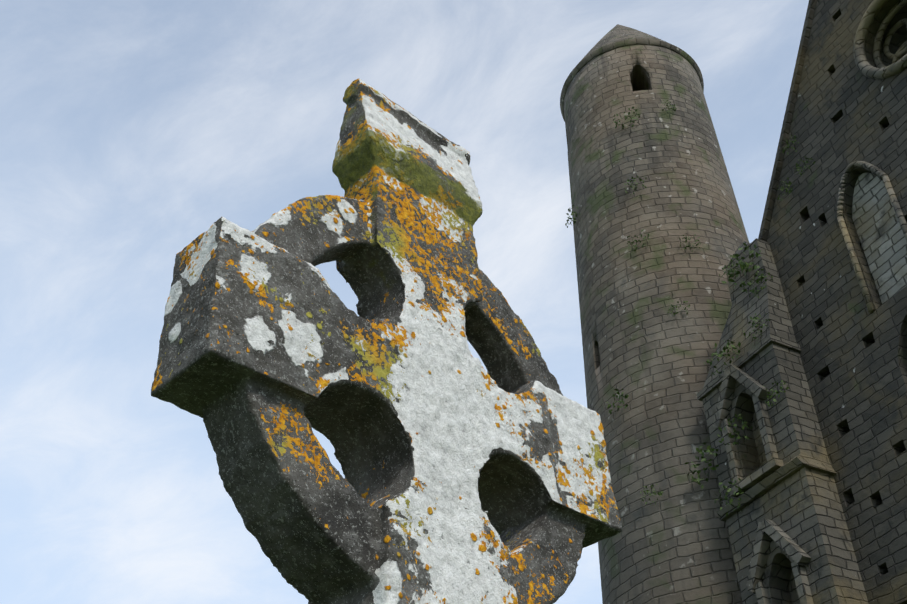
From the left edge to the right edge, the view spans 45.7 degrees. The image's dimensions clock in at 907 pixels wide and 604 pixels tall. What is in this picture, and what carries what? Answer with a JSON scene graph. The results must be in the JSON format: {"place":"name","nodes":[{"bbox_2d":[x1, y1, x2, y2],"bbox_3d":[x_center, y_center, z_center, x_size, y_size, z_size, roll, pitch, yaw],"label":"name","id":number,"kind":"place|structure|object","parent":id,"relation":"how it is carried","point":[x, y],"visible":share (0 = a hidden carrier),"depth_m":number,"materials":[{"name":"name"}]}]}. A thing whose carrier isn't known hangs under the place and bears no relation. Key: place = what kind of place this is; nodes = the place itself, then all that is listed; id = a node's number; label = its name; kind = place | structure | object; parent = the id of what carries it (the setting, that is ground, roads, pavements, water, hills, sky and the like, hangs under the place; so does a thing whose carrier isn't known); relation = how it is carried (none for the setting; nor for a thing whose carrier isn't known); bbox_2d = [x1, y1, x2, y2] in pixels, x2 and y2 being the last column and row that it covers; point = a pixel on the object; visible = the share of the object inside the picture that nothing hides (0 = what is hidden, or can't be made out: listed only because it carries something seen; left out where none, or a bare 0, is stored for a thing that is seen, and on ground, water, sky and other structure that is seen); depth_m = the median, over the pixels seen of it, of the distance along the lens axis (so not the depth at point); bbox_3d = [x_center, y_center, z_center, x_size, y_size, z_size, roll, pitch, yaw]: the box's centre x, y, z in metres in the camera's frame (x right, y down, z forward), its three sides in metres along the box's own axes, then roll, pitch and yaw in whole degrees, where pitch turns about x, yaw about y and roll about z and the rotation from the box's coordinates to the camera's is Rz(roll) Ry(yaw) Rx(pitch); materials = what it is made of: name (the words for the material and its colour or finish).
{"place":"outdoors","nodes":[
{"label":"outdoors","id":0,"kind":"place"},
{"bbox_2d":[151,78,621,603],"bbox_3d":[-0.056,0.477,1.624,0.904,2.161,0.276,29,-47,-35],"label":"celtic cross","id":1,"kind":"object","parent":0,"point":[454,458],"visible":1,"depth_m":1.72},
{"bbox_2d":[0,0,808,603],"label":"sky","id":2,"kind":"structure","parent":0,"point":[129,128],"materials":[{"name":"blue"}]},
{"label":"grass","id":3,"kind":"object","parent":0,"visible":0},
{"bbox_2d":[564,45,748,603],"bbox_3d":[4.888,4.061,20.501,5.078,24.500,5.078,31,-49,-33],"label":"round tower","id":4,"kind":"structure","parent":3,"relation":"on","point":[646,351],"depth_m":21.81,"materials":[{"name":"grey stone"}]},
{"bbox_2d":[560,24,703,121],"bbox_3d":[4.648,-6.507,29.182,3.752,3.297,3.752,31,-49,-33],"label":"tower roof","id":5,"kind":"structure","parent":4,"relation":"on","point":[617,36],"depth_m":27.30,"materials":[{"name":"grey stone"}]},
{"bbox_2d":[565,100,814,515],"bbox_3d":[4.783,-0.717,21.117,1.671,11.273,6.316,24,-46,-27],"label":"wall plants","id":6,"kind":"object","parent":4,"relation":"attached to","point":[743,266],"depth_m":19.03,"materials":[{"name":"green plant"}]},
{"bbox_2d":[697,238,868,603],"bbox_3d":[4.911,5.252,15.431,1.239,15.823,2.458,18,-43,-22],"label":"corner buttress","id":7,"kind":"structure","parent":3,"relation":"on","point":[795,498],"depth_m":17.11,"materials":[{"name":"stone"}]},
{"bbox_2d":[713,364,813,603],"bbox_3d":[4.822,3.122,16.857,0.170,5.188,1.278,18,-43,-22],"label":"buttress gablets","id":8,"kind":"object","parent":7,"relation":"attached to","point":[767,530],"visible":0.92,"depth_m":16.97,"materials":[{"name":"stone"}]},
{"bbox_2d":[766,0,906,603],"bbox_3d":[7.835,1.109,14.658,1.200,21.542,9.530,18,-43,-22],"label":"gable wall","id":9,"kind":"structure","parent":3,"relation":"on","point":[853,351],"depth_m":17.66,"materials":[{"name":"grey stone"}]},
{"bbox_2d":[758,0,816,241],"bbox_3d":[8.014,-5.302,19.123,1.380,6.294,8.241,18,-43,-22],"label":"gable coping","id":10,"kind":"object","parent":9,"relation":"attached to","point":[775,177],"visible":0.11,"depth_m":20.10,"materials":[{"name":"grey stone"}]},
{"bbox_2d":[837,0,906,312],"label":"window surrounds","id":11,"kind":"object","parent":9,"relation":"attached to","point":[880,71],"depth_m":18.28,"materials":[{"name":"stone"}]},
{"bbox_2d":[852,173,906,303],"bbox_3d":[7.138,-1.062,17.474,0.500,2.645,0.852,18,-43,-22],"label":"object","id":12,"kind":"object","parent":9,"relation":"attached to","point":[883,241],"visible":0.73,"depth_m":17.38,"materials":[{"name":"stone"}]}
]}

